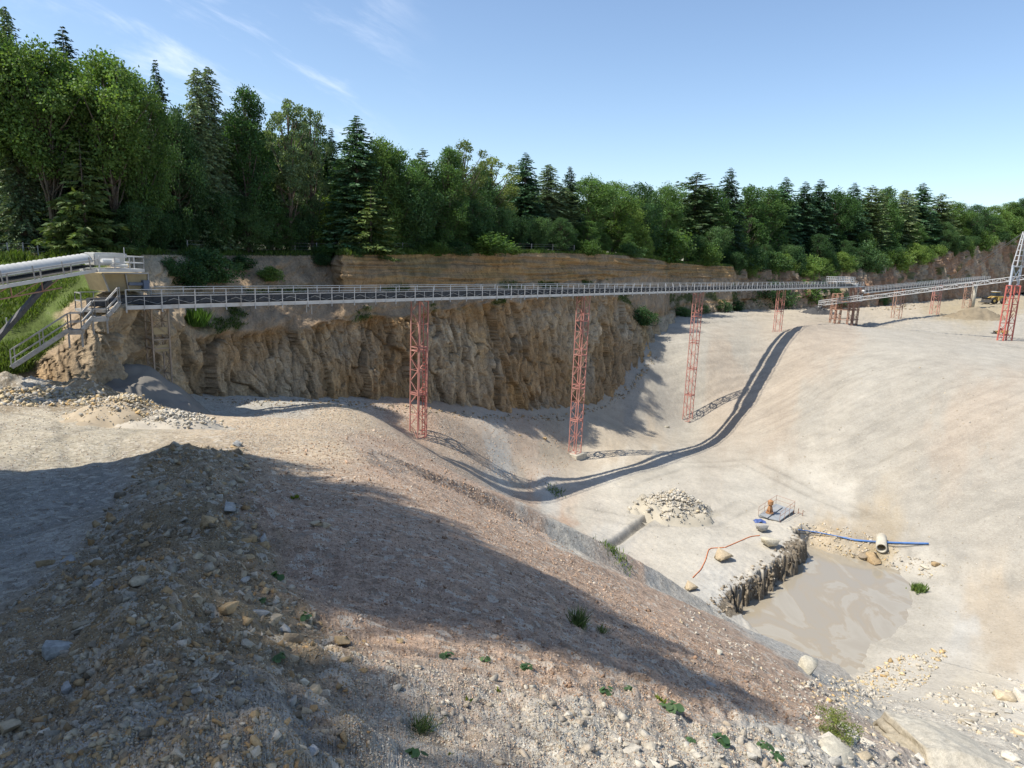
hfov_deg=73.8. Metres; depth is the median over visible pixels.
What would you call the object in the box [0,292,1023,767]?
ground
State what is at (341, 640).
rock
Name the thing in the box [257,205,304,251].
broadleaf tree
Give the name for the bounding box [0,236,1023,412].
cliff
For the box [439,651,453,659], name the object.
weed
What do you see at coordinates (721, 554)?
boulder
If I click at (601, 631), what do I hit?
weed
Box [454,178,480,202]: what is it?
broadleaf tree
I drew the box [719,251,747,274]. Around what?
bush
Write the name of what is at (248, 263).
bush
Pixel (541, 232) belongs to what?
broadleaf tree
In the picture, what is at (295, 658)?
rock
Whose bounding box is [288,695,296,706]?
rock
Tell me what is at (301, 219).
broadleaf tree
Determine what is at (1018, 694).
rock
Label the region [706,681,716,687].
rock
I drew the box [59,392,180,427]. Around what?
rubble heap
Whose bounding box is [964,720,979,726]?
rock
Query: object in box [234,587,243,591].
rock
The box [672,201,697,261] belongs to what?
broadleaf tree
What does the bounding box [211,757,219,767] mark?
rock
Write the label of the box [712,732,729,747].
weed
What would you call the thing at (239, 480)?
rock
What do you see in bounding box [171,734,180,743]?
rock
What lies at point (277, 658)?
weed
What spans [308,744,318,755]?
rock
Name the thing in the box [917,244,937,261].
bush
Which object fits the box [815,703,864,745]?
bush
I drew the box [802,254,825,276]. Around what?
bush
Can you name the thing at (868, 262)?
bush
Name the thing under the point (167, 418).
rubble heap
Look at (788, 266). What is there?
bush
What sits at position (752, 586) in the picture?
pond rim stones
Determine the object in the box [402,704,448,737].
weed
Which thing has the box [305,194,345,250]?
tree
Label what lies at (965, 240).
bush
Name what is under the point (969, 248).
bush
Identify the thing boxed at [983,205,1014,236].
broadleaf tree
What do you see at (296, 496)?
seedling
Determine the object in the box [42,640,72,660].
rock
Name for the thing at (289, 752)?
rock
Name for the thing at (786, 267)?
bush
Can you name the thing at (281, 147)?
broadleaf tree
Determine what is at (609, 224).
broadleaf tree
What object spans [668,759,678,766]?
rock
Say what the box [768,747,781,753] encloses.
rock
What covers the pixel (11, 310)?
bank grass
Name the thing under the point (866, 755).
rock
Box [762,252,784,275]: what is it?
bush
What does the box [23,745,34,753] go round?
rock
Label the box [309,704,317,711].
rock
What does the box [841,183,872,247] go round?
conifer tree
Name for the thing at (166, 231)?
broadleaf tree
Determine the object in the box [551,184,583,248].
conifer tree
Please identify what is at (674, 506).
rubble heap
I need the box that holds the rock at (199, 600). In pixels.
[192,593,202,606]
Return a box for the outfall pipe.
[876,533,886,552]
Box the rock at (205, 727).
[198,725,210,730]
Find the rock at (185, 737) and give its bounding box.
[179,733,190,741]
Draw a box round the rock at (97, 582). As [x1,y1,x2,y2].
[90,578,102,589]
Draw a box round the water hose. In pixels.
[798,529,928,543]
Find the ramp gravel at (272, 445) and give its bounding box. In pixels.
[220,403,494,490]
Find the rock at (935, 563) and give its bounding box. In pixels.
[931,561,940,566]
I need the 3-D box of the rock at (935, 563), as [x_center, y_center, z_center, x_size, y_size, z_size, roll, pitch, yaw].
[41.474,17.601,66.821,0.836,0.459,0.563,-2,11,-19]
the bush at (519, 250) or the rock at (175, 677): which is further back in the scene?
the bush at (519, 250)
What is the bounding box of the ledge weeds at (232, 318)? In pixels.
[200,279,741,333]
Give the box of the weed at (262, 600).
[259,597,265,603]
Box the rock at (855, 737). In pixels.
[844,729,858,744]
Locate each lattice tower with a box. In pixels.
[143,309,172,382]
[409,301,428,437]
[568,296,590,453]
[682,292,703,421]
[773,290,785,330]
[891,289,905,318]
[929,285,942,314]
[962,282,974,307]
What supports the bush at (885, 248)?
on the plateau
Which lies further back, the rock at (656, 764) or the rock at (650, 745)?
the rock at (650, 745)
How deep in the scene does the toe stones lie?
14.31 m
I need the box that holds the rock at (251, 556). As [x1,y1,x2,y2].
[245,553,254,560]
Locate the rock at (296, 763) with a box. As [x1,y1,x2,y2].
[293,759,299,767]
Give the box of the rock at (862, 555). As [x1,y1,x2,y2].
[858,553,866,558]
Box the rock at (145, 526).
[142,522,153,530]
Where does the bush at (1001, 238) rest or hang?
on the plateau
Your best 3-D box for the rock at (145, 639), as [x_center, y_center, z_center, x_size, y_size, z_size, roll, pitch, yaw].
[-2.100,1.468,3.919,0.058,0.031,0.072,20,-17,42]
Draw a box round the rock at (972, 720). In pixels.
[957,717,978,722]
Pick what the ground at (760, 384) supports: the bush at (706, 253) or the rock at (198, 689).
the rock at (198, 689)
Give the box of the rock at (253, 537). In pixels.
[248,534,256,541]
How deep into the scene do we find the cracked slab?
11.98 m
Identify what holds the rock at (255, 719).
on the ground at (760, 384)
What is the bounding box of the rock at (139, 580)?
[128,575,149,586]
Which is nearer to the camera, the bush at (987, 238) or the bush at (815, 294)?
the bush at (815, 294)
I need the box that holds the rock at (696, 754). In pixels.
[693,752,701,757]
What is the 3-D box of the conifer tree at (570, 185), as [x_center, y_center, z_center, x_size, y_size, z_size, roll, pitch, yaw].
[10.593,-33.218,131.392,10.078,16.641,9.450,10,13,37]
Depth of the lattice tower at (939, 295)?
224.48 m
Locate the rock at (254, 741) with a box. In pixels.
[250,735,262,746]
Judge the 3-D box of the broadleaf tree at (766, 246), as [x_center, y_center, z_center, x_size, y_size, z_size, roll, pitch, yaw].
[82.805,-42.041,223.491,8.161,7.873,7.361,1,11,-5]
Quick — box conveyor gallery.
[860,276,990,293]
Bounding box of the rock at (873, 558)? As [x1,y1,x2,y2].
[866,552,880,564]
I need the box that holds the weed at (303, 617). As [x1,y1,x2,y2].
[300,611,311,620]
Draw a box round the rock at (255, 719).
[251,717,258,723]
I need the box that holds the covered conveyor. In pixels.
[0,247,144,340]
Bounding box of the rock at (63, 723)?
[60,721,70,729]
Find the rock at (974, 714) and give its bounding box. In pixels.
[969,712,981,716]
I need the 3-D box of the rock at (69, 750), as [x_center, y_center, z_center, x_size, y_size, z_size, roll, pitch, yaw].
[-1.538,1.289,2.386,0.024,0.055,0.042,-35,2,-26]
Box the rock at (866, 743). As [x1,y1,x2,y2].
[858,736,875,748]
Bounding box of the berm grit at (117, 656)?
[0,445,379,767]
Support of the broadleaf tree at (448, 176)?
on the plateau
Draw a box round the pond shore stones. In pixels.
[801,647,947,708]
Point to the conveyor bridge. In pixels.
(183, 300)
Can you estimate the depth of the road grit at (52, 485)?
15.76 m
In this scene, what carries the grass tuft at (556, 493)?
on the ground at (760, 384)
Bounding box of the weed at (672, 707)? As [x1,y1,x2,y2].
[659,699,684,713]
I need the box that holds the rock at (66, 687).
[61,680,71,694]
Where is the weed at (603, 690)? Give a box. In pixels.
[599,686,613,695]
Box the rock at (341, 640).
[334,636,349,645]
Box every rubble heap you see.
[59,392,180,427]
[115,408,246,429]
[628,487,721,528]
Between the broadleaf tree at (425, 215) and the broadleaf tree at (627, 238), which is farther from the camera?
the broadleaf tree at (627, 238)
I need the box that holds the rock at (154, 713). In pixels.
[150,710,158,718]
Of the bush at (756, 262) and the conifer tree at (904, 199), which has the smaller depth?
the bush at (756, 262)
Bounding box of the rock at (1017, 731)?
[1012,727,1023,735]
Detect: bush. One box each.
[117,248,143,255]
[160,255,187,276]
[171,254,215,288]
[180,246,219,267]
[192,247,249,283]
[228,253,258,269]
[256,265,285,281]
[310,244,337,256]
[311,252,332,265]
[337,245,370,256]
[414,240,453,256]
[444,239,475,255]
[461,231,520,255]
[504,245,524,254]
[574,239,600,255]
[615,241,648,257]
[632,305,661,325]
[650,229,698,263]
[671,305,693,316]
[690,242,725,266]
[696,303,710,313]
[715,298,733,312]
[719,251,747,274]
[732,299,744,310]
[738,251,755,270]
[743,248,767,269]
[747,243,769,271]
[747,262,762,277]
[751,291,762,309]
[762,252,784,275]
[762,277,784,307]
[767,250,795,269]
[776,281,801,308]
[781,254,794,272]
[783,253,795,269]
[791,262,800,274]
[792,246,808,278]
[799,259,820,279]
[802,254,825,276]
[802,279,824,304]
[814,258,835,279]
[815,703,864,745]
[816,275,831,297]
[823,257,839,276]
[830,253,842,272]
[830,288,848,307]
[833,252,855,272]
[839,255,858,268]
[849,246,876,271]
[849,254,864,271]
[855,237,887,271]
[874,247,892,273]
[878,246,907,265]
[879,294,891,305]
[883,249,904,262]
[884,255,893,267]
[887,246,917,272]
[906,243,932,264]
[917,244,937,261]
[928,245,938,257]
[932,244,948,256]
[938,241,949,250]
[945,239,964,256]
[953,235,975,251]
[965,239,977,258]
[967,236,981,249]
[974,229,998,251]
[991,226,1011,241]
[991,235,999,245]
[1004,228,1018,245]
[1006,217,1023,239]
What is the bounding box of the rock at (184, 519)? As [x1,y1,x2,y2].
[179,517,187,522]
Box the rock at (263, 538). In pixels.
[260,533,267,541]
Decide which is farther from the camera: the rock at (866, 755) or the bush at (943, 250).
the bush at (943, 250)
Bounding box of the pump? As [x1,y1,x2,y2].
[766,500,773,513]
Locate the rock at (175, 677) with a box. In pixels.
[166,675,177,682]
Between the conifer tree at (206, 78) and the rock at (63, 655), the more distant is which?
the conifer tree at (206, 78)
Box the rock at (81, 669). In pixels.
[77,665,86,674]
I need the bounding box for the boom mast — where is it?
[933,232,1023,340]
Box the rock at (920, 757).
[914,752,924,763]
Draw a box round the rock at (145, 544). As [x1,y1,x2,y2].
[137,541,149,548]
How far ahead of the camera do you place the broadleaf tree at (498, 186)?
121.58 m
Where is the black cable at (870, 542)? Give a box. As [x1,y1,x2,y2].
[795,532,928,546]
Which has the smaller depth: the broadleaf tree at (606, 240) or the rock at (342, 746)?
the rock at (342, 746)
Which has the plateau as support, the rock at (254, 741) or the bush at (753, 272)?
the bush at (753, 272)
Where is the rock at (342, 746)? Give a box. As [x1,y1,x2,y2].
[337,743,345,749]
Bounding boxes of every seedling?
[291,493,299,499]
[654,693,666,702]
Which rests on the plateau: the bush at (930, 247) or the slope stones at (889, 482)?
the bush at (930, 247)
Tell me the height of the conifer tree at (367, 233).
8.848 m
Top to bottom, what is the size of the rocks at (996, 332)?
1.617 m
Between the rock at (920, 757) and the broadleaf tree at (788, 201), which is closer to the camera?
the rock at (920, 757)
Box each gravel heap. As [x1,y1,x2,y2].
[105,364,216,415]
[942,307,1008,320]
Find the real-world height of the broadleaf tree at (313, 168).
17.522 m
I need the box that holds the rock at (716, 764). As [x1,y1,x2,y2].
[711,761,720,767]
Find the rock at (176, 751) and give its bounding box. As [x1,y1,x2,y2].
[171,747,185,757]
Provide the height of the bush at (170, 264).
2.143 m
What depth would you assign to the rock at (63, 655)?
4.05 m
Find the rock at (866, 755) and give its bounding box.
[856,750,873,760]
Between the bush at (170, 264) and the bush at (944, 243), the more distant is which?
the bush at (944, 243)
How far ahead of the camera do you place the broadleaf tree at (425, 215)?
88.33 m
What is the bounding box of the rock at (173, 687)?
[168,684,176,693]
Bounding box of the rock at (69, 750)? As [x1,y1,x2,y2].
[64,746,74,754]
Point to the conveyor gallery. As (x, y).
(897, 287)
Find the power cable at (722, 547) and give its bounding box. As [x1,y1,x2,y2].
[692,535,759,577]
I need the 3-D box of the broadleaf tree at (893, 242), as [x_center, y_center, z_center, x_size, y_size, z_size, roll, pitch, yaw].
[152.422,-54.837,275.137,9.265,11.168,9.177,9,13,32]
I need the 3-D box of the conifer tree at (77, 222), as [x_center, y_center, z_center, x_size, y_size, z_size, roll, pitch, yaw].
[-35.915,-15.197,57.820,8.016,11.040,8.032,4,11,9]
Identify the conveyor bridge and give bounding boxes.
[74,276,863,313]
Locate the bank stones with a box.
[795,521,946,578]
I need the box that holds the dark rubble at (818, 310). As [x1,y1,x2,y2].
[799,305,834,314]
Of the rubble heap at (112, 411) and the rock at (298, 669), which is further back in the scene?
the rubble heap at (112, 411)
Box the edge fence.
[6,239,574,255]
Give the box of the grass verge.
[0,238,998,266]
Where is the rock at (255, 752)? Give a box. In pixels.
[250,745,261,758]
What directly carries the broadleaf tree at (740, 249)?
on the plateau
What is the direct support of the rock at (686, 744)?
on the ground at (760, 384)
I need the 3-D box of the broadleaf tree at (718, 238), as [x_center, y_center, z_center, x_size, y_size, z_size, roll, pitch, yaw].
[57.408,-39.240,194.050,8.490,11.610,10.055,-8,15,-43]
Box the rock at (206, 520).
[200,515,217,526]
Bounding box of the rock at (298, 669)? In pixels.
[295,666,304,671]
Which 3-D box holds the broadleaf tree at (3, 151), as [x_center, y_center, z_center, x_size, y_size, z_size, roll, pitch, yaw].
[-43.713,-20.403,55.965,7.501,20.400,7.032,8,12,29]
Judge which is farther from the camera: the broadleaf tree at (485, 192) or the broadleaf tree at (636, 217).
the broadleaf tree at (636, 217)
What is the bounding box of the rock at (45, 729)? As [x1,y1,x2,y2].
[37,727,49,734]
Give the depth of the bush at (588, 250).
122.12 m
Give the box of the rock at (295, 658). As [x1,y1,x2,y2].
[290,654,299,661]
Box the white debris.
[771,671,1023,767]
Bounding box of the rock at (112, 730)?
[106,727,118,735]
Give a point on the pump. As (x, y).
(770, 508)
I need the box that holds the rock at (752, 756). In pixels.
[747,752,757,760]
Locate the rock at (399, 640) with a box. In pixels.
[396,638,403,643]
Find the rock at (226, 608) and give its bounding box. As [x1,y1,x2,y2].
[218,601,238,614]
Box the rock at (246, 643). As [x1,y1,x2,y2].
[241,638,255,648]
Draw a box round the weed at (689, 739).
[686,736,695,742]
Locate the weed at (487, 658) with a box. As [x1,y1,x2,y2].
[479,656,490,661]
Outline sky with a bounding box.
[0,0,1023,259]
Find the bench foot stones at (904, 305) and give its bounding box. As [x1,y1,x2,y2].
[870,304,938,309]
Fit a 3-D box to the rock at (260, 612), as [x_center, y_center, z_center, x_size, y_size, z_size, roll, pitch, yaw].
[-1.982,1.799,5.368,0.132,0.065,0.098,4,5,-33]
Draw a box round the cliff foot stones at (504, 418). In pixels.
[205,357,656,420]
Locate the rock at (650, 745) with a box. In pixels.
[643,741,655,750]
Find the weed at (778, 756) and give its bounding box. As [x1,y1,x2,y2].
[770,751,785,761]
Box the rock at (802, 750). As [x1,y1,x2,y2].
[797,747,806,753]
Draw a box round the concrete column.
[969,282,979,306]
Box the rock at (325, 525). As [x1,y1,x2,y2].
[322,522,330,527]
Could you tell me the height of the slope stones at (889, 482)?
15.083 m
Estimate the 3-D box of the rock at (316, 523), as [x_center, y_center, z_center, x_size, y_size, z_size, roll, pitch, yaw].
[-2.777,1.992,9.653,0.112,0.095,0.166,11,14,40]
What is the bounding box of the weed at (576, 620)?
[564,603,594,631]
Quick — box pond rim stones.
[706,535,803,615]
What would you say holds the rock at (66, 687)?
on the ground at (760, 384)
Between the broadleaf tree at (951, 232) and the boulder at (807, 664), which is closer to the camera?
the boulder at (807, 664)
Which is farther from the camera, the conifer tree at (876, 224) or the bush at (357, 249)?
the conifer tree at (876, 224)
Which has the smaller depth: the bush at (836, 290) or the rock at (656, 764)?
the rock at (656, 764)
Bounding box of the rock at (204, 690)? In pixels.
[202,688,207,693]
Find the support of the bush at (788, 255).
on the plateau
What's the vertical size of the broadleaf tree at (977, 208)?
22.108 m
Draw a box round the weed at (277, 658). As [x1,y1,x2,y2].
[272,651,285,662]
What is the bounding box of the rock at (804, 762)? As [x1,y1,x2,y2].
[795,759,810,765]
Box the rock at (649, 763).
[646,760,654,767]
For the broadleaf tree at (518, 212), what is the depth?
118.34 m
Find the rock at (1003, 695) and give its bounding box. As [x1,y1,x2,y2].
[992,689,1016,701]
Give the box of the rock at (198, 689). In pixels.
[191,686,201,693]
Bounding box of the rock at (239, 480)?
[237,477,244,482]
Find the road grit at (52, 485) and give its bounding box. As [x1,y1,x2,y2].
[0,405,142,604]
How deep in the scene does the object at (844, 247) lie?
249.54 m
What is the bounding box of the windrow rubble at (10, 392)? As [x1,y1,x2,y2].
[0,384,107,406]
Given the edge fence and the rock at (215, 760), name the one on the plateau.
the edge fence
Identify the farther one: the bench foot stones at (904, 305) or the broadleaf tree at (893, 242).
the broadleaf tree at (893, 242)
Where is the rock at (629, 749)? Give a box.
[622,744,640,754]
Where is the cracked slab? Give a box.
[873,711,1013,767]
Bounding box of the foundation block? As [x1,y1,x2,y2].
[570,450,586,459]
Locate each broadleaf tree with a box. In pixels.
[0,19,21,166]
[0,32,109,248]
[0,126,16,244]
[43,45,166,242]
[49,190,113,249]
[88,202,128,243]
[102,65,180,244]
[107,174,136,214]
[109,201,166,249]
[143,211,182,250]
[145,102,213,245]
[170,215,201,249]
[190,190,243,251]
[216,84,284,250]
[216,109,276,242]
[223,196,277,251]
[236,117,276,248]
[257,136,285,249]
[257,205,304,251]
[262,98,316,251]
[272,132,302,248]
[276,196,321,250]
[281,127,327,250]
[291,107,336,248]
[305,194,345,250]
[309,136,332,247]
[314,165,334,239]
[316,157,347,229]
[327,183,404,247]
[358,132,411,239]
[366,144,433,246]
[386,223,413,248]
[389,182,450,249]
[425,145,474,242]
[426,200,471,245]
[439,138,491,216]
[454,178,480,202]
[454,199,498,248]
[464,156,521,220]
[468,166,500,231]
[485,206,518,248]
[495,187,519,233]
[496,181,529,200]
[510,216,533,248]
[528,215,551,249]
[547,217,577,250]
[555,172,629,241]
[569,220,602,249]
[597,180,645,252]
[597,210,619,249]
[599,234,612,251]
[613,204,652,253]
[618,233,634,251]
[621,181,666,251]
[637,232,654,254]
[650,182,690,255]
[652,203,666,251]
[661,203,680,233]
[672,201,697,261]
[685,234,706,261]
[699,186,740,259]
[702,225,734,262]
[728,205,748,248]
[734,240,748,251]
[735,183,771,251]
[749,185,790,252]
[757,244,772,254]
[764,196,794,252]
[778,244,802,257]
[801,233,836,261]
[811,199,833,223]
[820,185,868,247]
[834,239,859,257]
[854,231,883,262]
[874,185,907,249]
[879,234,901,249]
[891,210,911,246]
[903,222,931,249]
[924,207,942,242]
[929,221,959,248]
[946,200,978,236]
[960,212,984,235]
[965,204,1003,234]
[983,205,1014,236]
[984,214,1007,235]
[998,201,1023,225]
[1013,198,1023,221]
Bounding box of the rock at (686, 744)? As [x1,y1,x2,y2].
[683,741,689,748]
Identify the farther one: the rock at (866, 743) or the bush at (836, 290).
the bush at (836, 290)
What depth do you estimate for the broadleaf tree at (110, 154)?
58.00 m
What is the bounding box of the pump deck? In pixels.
[758,495,803,521]
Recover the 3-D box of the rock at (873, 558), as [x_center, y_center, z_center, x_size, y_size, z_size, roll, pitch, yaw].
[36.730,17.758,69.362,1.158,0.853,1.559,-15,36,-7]
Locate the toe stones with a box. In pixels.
[676,605,837,714]
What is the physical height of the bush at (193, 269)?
3.400 m
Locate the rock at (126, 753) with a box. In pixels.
[119,751,128,763]
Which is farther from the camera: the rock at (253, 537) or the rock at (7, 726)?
the rock at (253, 537)
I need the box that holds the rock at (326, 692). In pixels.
[320,689,330,695]
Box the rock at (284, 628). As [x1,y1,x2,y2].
[280,624,290,632]
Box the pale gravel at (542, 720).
[347,655,813,767]
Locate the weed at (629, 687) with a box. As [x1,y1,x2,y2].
[624,685,632,691]
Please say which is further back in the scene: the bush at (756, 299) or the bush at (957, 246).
the bush at (957, 246)
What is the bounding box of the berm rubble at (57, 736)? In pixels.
[0,441,370,767]
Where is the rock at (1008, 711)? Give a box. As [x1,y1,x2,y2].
[1004,709,1012,713]
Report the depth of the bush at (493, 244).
94.81 m
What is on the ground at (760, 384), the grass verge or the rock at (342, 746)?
the rock at (342, 746)
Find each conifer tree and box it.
[0,6,50,253]
[29,26,120,252]
[31,136,137,256]
[141,60,191,248]
[176,68,235,254]
[185,66,245,250]
[309,128,342,249]
[315,115,394,254]
[333,186,405,261]
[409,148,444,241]
[505,154,550,249]
[534,164,573,251]
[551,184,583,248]
[560,168,585,250]
[586,204,611,240]
[669,172,731,260]
[708,168,754,267]
[770,177,806,256]
[790,181,824,257]
[806,179,840,256]
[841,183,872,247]
[854,185,892,246]
[891,190,925,256]
[909,183,944,251]
[927,193,963,244]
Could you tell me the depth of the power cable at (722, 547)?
65.57 m
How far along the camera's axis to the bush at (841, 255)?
240.05 m
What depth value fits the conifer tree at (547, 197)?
121.11 m
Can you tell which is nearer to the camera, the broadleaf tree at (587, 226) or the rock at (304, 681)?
the rock at (304, 681)
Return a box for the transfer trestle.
[829,288,862,325]
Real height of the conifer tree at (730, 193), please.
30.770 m
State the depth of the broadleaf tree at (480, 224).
96.35 m
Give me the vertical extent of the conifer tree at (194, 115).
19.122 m
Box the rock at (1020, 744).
[1018,742,1023,749]
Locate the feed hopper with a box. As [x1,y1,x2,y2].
[84,272,149,291]
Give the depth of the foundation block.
94.62 m
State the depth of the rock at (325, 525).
9.69 m
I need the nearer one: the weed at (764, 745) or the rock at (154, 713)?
the rock at (154, 713)
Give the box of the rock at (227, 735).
[219,733,231,738]
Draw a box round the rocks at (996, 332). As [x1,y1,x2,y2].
[992,327,1008,334]
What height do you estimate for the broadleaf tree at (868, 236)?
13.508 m
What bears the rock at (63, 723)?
on the ground at (760, 384)
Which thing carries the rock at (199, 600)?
on the ground at (760, 384)
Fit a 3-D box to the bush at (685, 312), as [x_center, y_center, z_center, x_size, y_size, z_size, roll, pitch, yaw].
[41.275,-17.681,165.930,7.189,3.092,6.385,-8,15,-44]
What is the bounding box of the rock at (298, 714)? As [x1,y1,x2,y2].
[293,710,301,718]
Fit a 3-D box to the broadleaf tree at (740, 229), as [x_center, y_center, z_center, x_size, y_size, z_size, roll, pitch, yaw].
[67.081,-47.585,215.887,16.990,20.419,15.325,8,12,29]
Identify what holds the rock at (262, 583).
on the ground at (760, 384)
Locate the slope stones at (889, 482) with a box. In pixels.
[596,367,1023,634]
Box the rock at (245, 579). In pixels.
[240,576,249,582]
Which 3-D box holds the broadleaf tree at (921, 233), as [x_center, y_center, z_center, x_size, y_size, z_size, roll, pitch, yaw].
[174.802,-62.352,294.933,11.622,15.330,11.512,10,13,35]
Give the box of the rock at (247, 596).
[242,593,251,600]
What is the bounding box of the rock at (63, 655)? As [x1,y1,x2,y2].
[59,654,68,657]
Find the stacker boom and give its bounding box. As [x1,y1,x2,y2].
[818,275,1023,305]
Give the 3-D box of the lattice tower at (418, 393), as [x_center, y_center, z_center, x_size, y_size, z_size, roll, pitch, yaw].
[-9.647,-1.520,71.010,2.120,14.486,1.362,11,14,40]
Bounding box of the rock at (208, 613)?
[204,610,211,615]
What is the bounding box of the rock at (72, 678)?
[70,675,75,682]
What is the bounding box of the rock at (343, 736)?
[340,731,346,745]
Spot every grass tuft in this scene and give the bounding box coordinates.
[184,308,216,326]
[542,482,565,496]
[593,535,633,576]
[905,581,929,593]
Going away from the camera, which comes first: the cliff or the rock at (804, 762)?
the rock at (804, 762)
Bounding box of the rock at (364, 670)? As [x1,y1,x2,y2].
[359,668,367,672]
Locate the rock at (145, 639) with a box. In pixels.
[141,636,151,642]
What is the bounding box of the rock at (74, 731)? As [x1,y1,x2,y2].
[71,728,77,736]
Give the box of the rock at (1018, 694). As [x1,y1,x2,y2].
[1012,686,1023,700]
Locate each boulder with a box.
[684,580,698,590]
[714,547,732,560]
[755,524,768,531]
[760,536,780,546]
[798,655,818,674]
[819,735,855,766]
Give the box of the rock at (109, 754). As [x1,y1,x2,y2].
[106,750,114,758]
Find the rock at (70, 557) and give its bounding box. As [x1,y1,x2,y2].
[59,554,75,562]
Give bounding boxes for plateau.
[0,241,773,268]
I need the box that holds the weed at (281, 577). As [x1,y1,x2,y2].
[271,571,284,580]
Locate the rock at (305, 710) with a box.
[301,707,312,713]
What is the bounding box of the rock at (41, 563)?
[35,560,55,567]
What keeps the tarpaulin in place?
on the ground at (760, 384)
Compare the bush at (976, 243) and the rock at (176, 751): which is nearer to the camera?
the rock at (176, 751)
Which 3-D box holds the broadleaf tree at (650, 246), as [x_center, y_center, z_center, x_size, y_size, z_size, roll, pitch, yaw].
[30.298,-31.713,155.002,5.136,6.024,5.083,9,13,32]
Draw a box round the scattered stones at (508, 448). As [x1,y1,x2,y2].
[431,416,575,490]
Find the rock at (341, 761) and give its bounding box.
[335,758,344,767]
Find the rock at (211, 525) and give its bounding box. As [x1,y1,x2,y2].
[209,523,217,527]
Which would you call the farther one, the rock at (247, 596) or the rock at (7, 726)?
the rock at (247, 596)
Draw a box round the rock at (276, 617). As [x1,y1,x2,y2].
[270,613,282,623]
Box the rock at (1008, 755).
[1001,750,1021,761]
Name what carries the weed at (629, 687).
on the ground at (760, 384)
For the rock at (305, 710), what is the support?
on the ground at (760, 384)
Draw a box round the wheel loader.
[979,291,1006,303]
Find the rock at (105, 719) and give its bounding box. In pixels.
[101,717,110,723]
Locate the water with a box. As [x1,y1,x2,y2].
[742,546,912,679]
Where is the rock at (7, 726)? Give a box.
[0,717,20,734]
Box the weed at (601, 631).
[596,624,611,634]
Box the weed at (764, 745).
[756,740,773,750]
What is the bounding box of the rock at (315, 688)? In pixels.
[310,684,322,694]
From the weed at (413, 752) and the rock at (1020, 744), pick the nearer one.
the weed at (413, 752)
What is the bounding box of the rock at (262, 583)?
[258,581,265,587]
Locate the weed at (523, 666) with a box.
[520,662,532,669]
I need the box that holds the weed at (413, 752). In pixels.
[404,747,427,757]
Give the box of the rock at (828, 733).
[818,731,835,737]
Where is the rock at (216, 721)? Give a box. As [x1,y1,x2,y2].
[212,718,221,725]
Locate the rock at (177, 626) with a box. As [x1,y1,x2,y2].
[170,621,181,630]
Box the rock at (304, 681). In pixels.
[299,678,309,685]
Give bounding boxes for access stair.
[9,287,121,368]
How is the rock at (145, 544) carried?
on the ground at (760, 384)
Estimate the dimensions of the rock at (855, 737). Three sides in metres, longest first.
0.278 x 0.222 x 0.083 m
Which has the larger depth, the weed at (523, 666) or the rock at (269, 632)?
the weed at (523, 666)
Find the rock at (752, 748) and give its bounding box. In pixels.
[746,742,761,757]
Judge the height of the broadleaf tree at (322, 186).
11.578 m
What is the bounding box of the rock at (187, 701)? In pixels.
[182,696,193,706]
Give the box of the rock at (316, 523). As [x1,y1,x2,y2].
[309,520,321,525]
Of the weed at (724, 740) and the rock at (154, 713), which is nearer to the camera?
the rock at (154, 713)
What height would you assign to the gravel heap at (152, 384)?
4.254 m
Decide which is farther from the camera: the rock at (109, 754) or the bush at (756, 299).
the bush at (756, 299)
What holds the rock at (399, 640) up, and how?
on the ground at (760, 384)
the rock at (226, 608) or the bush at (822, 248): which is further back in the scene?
the bush at (822, 248)
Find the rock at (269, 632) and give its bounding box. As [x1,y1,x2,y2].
[266,629,273,635]
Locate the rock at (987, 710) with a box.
[980,708,997,713]
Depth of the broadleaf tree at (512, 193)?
106.65 m
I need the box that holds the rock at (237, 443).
[233,440,242,446]
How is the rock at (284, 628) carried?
on the ground at (760, 384)
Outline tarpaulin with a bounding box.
[753,519,765,522]
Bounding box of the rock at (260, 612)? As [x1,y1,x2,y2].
[253,609,269,616]
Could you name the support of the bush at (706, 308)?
on the cliff
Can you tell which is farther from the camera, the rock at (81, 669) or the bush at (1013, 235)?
the bush at (1013, 235)
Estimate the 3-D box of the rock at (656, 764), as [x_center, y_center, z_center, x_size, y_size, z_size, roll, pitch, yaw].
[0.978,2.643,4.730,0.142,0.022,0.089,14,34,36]
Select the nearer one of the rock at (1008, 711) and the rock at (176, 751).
the rock at (176, 751)
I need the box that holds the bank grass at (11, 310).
[0,248,130,374]
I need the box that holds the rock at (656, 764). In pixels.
[648,759,663,767]
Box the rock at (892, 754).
[885,749,898,759]
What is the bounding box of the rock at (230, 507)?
[224,501,236,511]
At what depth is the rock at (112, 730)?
2.46 m
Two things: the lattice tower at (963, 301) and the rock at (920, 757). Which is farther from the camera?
the lattice tower at (963, 301)
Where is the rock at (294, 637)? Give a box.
[284,633,304,643]
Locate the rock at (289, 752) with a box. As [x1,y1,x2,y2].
[283,748,295,754]
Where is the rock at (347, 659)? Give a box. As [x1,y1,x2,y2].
[340,656,351,661]
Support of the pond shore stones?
on the ground at (760, 384)
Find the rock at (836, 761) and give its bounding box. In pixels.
[828,756,842,766]
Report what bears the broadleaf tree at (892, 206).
on the plateau
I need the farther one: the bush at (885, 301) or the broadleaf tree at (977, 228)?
the broadleaf tree at (977, 228)

